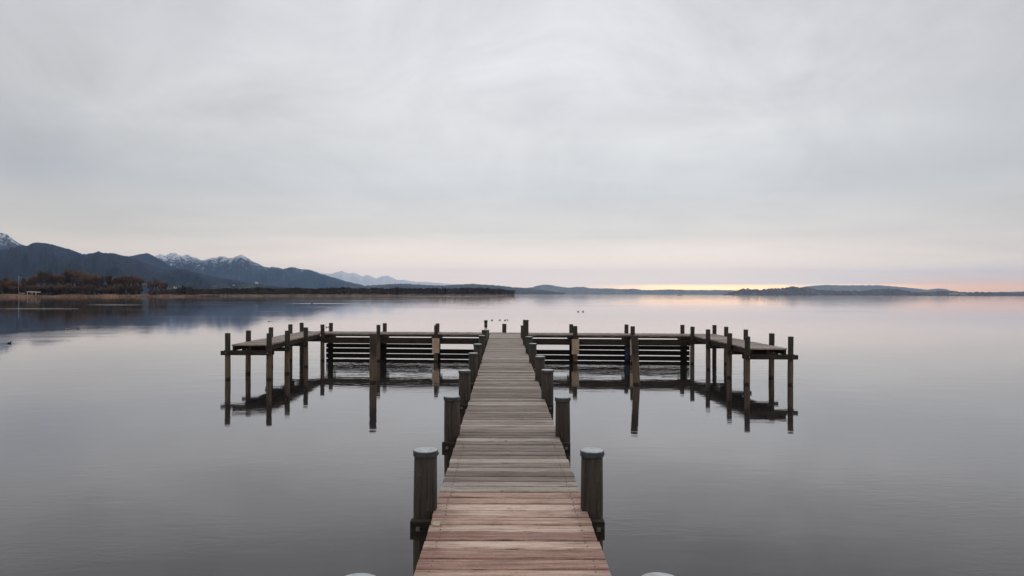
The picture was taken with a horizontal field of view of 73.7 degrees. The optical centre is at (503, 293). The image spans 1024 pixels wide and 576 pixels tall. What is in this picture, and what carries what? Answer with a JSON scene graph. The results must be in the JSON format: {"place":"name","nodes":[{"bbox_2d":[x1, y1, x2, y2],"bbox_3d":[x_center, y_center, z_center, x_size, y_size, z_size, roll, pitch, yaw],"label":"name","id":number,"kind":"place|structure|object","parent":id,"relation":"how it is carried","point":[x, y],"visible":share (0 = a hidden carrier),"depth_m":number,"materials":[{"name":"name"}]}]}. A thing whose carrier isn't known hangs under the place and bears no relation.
{"place":"outdoors","nodes":[
{"label":"outdoors","id":0,"kind":"place"},
{"bbox_2d":[0,233,24,248],"bbox_3d":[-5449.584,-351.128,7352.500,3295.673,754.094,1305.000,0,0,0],"label":"hills","id":1,"kind":"structure","parent":0,"point":[7,241],"depth_m":7505.74,"materials":[{"name":"white snow"}]},
{"bbox_2d":[0,242,302,293],"bbox_3d":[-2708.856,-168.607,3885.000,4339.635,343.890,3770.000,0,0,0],"label":"hills","id":2,"kind":"structure","parent":0,"point":[25,262],"depth_m":3283.16,"materials":[{"name":"stone"}]},
{"bbox_2d":[129,253,277,286],"bbox_3d":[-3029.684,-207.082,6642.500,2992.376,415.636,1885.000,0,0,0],"label":"hills","id":3,"kind":"structure","parent":0,"point":[150,259],"depth_m":6890.22,"materials":[{"name":"stone"}]},
{"bbox_2d":[155,253,362,287],"bbox_3d":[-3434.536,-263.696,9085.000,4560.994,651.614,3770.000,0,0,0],"label":"hills","id":4,"kind":"structure","parent":0,"point":[241,267],"depth_m":8909.01,"materials":[{"name":"blue stone"}]},
{"bbox_2d":[210,284,311,293],"bbox_3d":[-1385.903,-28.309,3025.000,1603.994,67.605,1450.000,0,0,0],"label":"hills","id":5,"kind":"structure","parent":0,"point":[242,286],"depth_m":3077.07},
{"bbox_2d":[317,271,453,285],"bbox_3d":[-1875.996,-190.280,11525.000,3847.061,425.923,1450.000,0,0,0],"label":"hills","id":6,"kind":"structure","parent":0,"point":[365,280],"depth_m":11585.15,"materials":[{"name":"grey stone"}]},
{"bbox_2d":[309,284,564,293],"bbox_3d":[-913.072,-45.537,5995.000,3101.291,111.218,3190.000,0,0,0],"label":"hills","id":7,"kind":"structure","parent":0,"point":[517,291],"depth_m":6000.47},
{"bbox_2d":[0,293,1023,575],"bbox_3d":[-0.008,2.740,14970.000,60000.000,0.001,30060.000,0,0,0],"label":"water","id":8,"kind":"structure","parent":0,"point":[144,437],"depth_m":13.29,"materials":[{"name":"grey liquid"}]},
{"bbox_2d":[221,324,324,379],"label":"side platform","id":9,"kind":"structure","parent":8,"relation":"in","point":[268,345],"depth_m":23.09,"materials":[{"name":"brown wood"}]},
{"bbox_2d":[369,334,376,382],"bbox_3d":[-4.024,2.678,21.001,0.229,2.900,0.225,0,0,0],"label":"mooring pile","id":10,"kind":"object","parent":8,"relation":"in","point":[373,361],"visible":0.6,"depth_m":20.91,"materials":[{"name":"brown wood"}]},
{"bbox_2d":[484,320,487,329],"bbox_3d":[-0.599,2.408,22.700,0.124,3.060,0.121,0,0,0],"label":"marker pole","id":11,"kind":"object","parent":8,"relation":"in","point":[485,324],"visible":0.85,"depth_m":22.66,"materials":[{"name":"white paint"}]},
{"bbox_2d":[346,320,673,575],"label":"boardwalk","id":12,"kind":"structure","parent":8,"relation":"in","point":[512,501],"depth_m":5.77,"materials":[{"name":"brown wood"}]},
{"bbox_2d":[297,323,722,363],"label":"cross platform","id":13,"kind":"structure","parent":8,"relation":"in","point":[573,341],"depth_m":27.97,"materials":[{"name":"brown wood"}]},
{"bbox_2d":[625,338,628,361],"bbox_3d":[4.973,2.255,27.571,0.156,0.961,0.156,0,0,0],"label":"boat fender","id":14,"kind":"object","parent":13,"relation":"hanging from","point":[626,353],"visible":0.94,"depth_m":27.52,"materials":[{"name":"blue plastic"}]},
{"bbox_2d":[631,335,639,384],"bbox_3d":[4.028,2.707,20.700,0.345,2.890,0.219,0,0,0],"label":"mooring pile","id":15,"kind":"object","parent":8,"relation":"in","point":[635,359],"visible":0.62,"depth_m":20.61,"materials":[{"name":"brown wood"}]},
{"bbox_2d":[690,327,797,384],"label":"side platform","id":16,"kind":"structure","parent":8,"relation":"in","point":[747,349],"depth_m":22.34,"materials":[{"name":"brown wood"}]},
{"bbox_2d":[0,0,1023,292],"label":"sky","id":17,"kind":"structure","parent":0,"point":[614,144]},
{"bbox_2d":[512,285,735,294],"bbox_3d":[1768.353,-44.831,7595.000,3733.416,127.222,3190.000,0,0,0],"label":"hills","id":18,"kind":"structure","parent":0,"point":[580,290],"depth_m":7179.78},
{"bbox_2d":[724,286,1023,295],"bbox_3d":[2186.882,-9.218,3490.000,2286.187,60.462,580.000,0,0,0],"label":"hills","id":19,"kind":"structure","parent":0,"point":[792,290],"depth_m":3387.40,"materials":[{"name":"grey"}]},
{"bbox_2d":[801,285,1023,292],"bbox_3d":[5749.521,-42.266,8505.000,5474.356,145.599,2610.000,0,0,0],"label":"hills","id":20,"kind":"structure","parent":0,"point":[846,287],"depth_m":8617.97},
{"bbox_3d":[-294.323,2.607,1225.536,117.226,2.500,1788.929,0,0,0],"label":"ground","id":21,"kind":"structure","parent":0,"visible":0},
{"bbox_2d":[0,281,8,293],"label":"bush","id":22,"kind":"object","parent":21,"relation":"on","point":[3,285],"visible":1,"depth_m":428.52,"materials":[{"name":"brown plant"}]},
{"bbox_2d":[0,276,10,284],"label":"bare tree","id":23,"kind":"object","parent":21,"relation":"on","point":[6,279],"visible":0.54,"depth_m":466.04,"materials":[{"name":"brown plant"}]},
{"bbox_2d":[5,285,18,293],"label":"bush","id":24,"kind":"object","parent":21,"relation":"on","point":[12,288],"visible":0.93,"depth_m":434.52,"materials":[{"name":"brown plant"}]},
{"bbox_2d":[7,279,21,293],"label":"bare tree","id":25,"kind":"object","parent":21,"relation":"on","point":[16,283],"visible":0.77,"depth_m":443.22,"materials":[{"name":"brown plant"}]},
{"bbox_2d":[19,278,26,292],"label":"bare tree","id":26,"kind":"object","parent":21,"relation":"on","point":[23,281],"visible":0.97,"depth_m":447.45,"materials":[{"name":"brown plant"}]},
{"bbox_2d":[19,285,29,294],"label":"bush","id":27,"kind":"object","parent":21,"relation":"on","point":[24,289],"visible":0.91,"depth_m":434.27,"materials":[{"name":"brown plant"}]},
{"bbox_2d":[26,278,34,294],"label":"bare tree","id":28,"kind":"object","parent":21,"relation":"on","point":[30,281],"visible":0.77,"depth_m":458.37,"materials":[{"name":"brown plant"}]},
{"bbox_2d":[25,285,40,293],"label":"bush","id":29,"kind":"object","parent":21,"relation":"on","point":[33,287],"visible":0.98,"depth_m":434.06,"materials":[{"name":"brown plant"}]},
{"bbox_2d":[29,275,39,285],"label":"bare tree","id":30,"kind":"object","parent":21,"relation":"on","point":[35,279],"visible":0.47,"depth_m":490.75,"materials":[{"name":"brown plant"}]},
{"bbox_2d":[36,284,43,293],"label":"bush","id":31,"kind":"object","parent":21,"relation":"on","point":[40,289],"visible":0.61,"depth_m":453.22,"materials":[{"name":"brown plant"}]},
{"bbox_2d":[36,269,47,294],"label":"bare tree","id":32,"kind":"object","parent":21,"relation":"on","point":[41,275],"visible":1,"depth_m":464.96,"materials":[{"name":"brown plant"}]},
{"bbox_2d":[44,271,51,294],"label":"bare tree","id":33,"kind":"object","parent":21,"relation":"on","point":[47,275],"visible":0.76,"depth_m":470.47,"materials":[{"name":"brown plant"}]},
{"bbox_2d":[43,284,55,295],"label":"bush","id":34,"kind":"object","parent":21,"relation":"on","point":[50,286],"visible":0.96,"depth_m":452.81,"materials":[{"name":"brown plant"}]},
{"bbox_2d":[48,272,60,294],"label":"bare tree","id":35,"kind":"object","parent":21,"relation":"on","point":[52,275],"visible":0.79,"depth_m":475.62,"materials":[{"name":"brown plant"}]},
{"bbox_2d":[49,275,66,294],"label":"bare tree","id":36,"kind":"object","parent":21,"relation":"on","point":[62,278],"visible":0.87,"depth_m":479.44,"materials":[{"name":"brown plant"}]},
{"bbox_2d":[55,285,68,294],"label":"bush","id":37,"kind":"object","parent":21,"relation":"on","point":[60,288],"visible":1,"depth_m":450.38,"materials":[{"name":"brown plant"}]},
{"bbox_2d":[55,274,69,293],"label":"bare tree","id":38,"kind":"object","parent":21,"relation":"on","point":[68,278],"visible":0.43,"depth_m":491.31,"materials":[{"name":"brown plant"}]},
{"bbox_2d":[56,283,74,294],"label":"bush","id":39,"kind":"object","parent":21,"relation":"on","point":[66,292],"visible":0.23,"depth_m":466.96,"materials":[{"name":"brown plant"}]},
{"bbox_2d":[63,268,75,293],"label":"bare tree","id":40,"kind":"object","parent":21,"relation":"on","point":[66,273],"visible":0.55,"depth_m":493.11,"materials":[{"name":"brown plant"}]},
{"bbox_2d":[67,271,74,294],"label":"bare tree","id":41,"kind":"object","parent":21,"relation":"on","point":[72,276],"visible":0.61,"depth_m":487.87,"materials":[{"name":"brown plant"}]},
{"bbox_2d":[63,270,88,286],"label":"bare tree","id":42,"kind":"object","parent":21,"relation":"on","point":[76,284],"visible":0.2,"depth_m":493.95,"materials":[{"name":"brown plant"}]},
{"bbox_2d":[72,286,82,293],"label":"bush","id":43,"kind":"object","parent":21,"relation":"on","point":[78,290],"visible":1,"depth_m":454.47,"materials":[{"name":"brown plant"}]},
{"bbox_2d":[71,270,89,294],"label":"bare tree","id":44,"kind":"object","parent":21,"relation":"on","point":[78,277],"visible":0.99,"depth_m":474.40,"materials":[{"name":"brown plant"}]},
{"bbox_2d":[82,284,95,294],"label":"bush","id":45,"kind":"object","parent":21,"relation":"on","point":[87,289],"visible":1,"depth_m":460.00,"materials":[{"name":"brown plant"}]},
{"bbox_2d":[82,273,96,294],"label":"bare tree","id":46,"kind":"object","parent":21,"relation":"on","point":[88,280],"visible":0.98,"depth_m":478.46,"materials":[{"name":"brown plant"}]},
{"bbox_2d":[85,285,95,294],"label":"bush","id":47,"kind":"object","parent":21,"relation":"on","point":[93,289],"visible":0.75,"depth_m":463.46,"materials":[{"name":"brown plant"}]},
{"bbox_2d":[94,277,101,294],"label":"bare tree","id":48,"kind":"object","parent":21,"relation":"on","point":[97,281],"visible":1,"depth_m":483.35,"materials":[{"name":"brown plant"}]},
{"bbox_2d":[95,287,102,294],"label":"bush","id":49,"kind":"object","parent":21,"relation":"on","point":[98,290],"visible":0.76,"depth_m":478.13,"materials":[{"name":"brown plant"}]},
{"bbox_2d":[99,276,104,285],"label":"bare tree","id":50,"kind":"object","parent":21,"relation":"on","point":[102,281],"visible":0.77,"depth_m":522.62,"materials":[{"name":"brown plant"}]},
{"bbox_2d":[0,294,211,296],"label":"reeds","id":51,"kind":"object","parent":21,"relation":"on","point":[73,295],"visible":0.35,"depth_m":435.16,"materials":[{"name":"brown plant"}]},
{"bbox_2d":[101,287,110,294],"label":"bush","id":52,"kind":"object","parent":21,"relation":"on","point":[108,289],"visible":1,"depth_m":467.44,"materials":[{"name":"brown plant"}]},
{"bbox_2d":[105,275,112,293],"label":"bare tree","id":53,"kind":"object","parent":21,"relation":"on","point":[108,278],"visible":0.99,"depth_m":515.90,"materials":[{"name":"brown plant"}]},
{"bbox_2d":[106,286,116,293],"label":"bush","id":54,"kind":"object","parent":21,"relation":"on","point":[112,288],"visible":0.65,"depth_m":482.88,"materials":[{"name":"brown plant"}]},
{"bbox_2d":[109,276,120,284],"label":"bare tree","id":55,"kind":"object","parent":21,"relation":"on","point":[115,281],"visible":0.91,"depth_m":517.97,"materials":[{"name":"brown plant"}]},
{"bbox_2d":[114,285,122,294],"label":"bush","id":56,"kind":"object","parent":21,"relation":"on","point":[117,288],"visible":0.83,"depth_m":494.70,"materials":[{"name":"brown plant"}]},
{"bbox_2d":[114,284,124,294],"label":"bush","id":57,"kind":"object","parent":21,"relation":"on","point":[120,285],"visible":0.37,"depth_m":502.96,"materials":[{"name":"brown plant"}]},
{"bbox_2d":[116,275,131,294],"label":"bare tree","id":58,"kind":"object","parent":21,"relation":"on","point":[122,280],"visible":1,"depth_m":485.97,"materials":[{"name":"brown plant"}]},
{"bbox_2d":[126,275,140,294],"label":"bare tree","id":59,"kind":"object","parent":21,"relation":"on","point":[133,280],"visible":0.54,"depth_m":510.60,"materials":[{"name":"brown plant"}]},
{"bbox_2d":[127,284,141,294],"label":"bush","id":60,"kind":"object","parent":21,"relation":"on","point":[134,288],"visible":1,"depth_m":495.42,"materials":[{"name":"brown plant"}]},
{"bbox_2d":[130,276,145,294],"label":"bare tree","id":61,"kind":"object","parent":21,"relation":"on","point":[141,282],"visible":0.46,"depth_m":542.47,"materials":[{"name":"brown plant"}]},
{"bbox_2d":[144,280,156,294],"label":"bare tree","id":62,"kind":"object","parent":21,"relation":"on","point":[150,284],"visible":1,"depth_m":501.60,"materials":[{"name":"brown plant"}]},
{"bbox_2d":[152,281,164,294],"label":"bare tree","id":63,"kind":"object","parent":21,"relation":"on","point":[161,284],"visible":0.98,"depth_m":519.27,"materials":[{"name":"brown plant"}]},
{"bbox_3d":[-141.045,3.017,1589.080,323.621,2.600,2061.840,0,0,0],"label":"ground","id":64,"kind":"structure","parent":0,"visible":0},
{"bbox_2d":[207,294,510,295],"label":"reeds","id":65,"kind":"object","parent":64,"relation":"on","point":[355,295],"visible":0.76,"depth_m":709.04,"materials":[{"name":"brown plant"}]}
]}

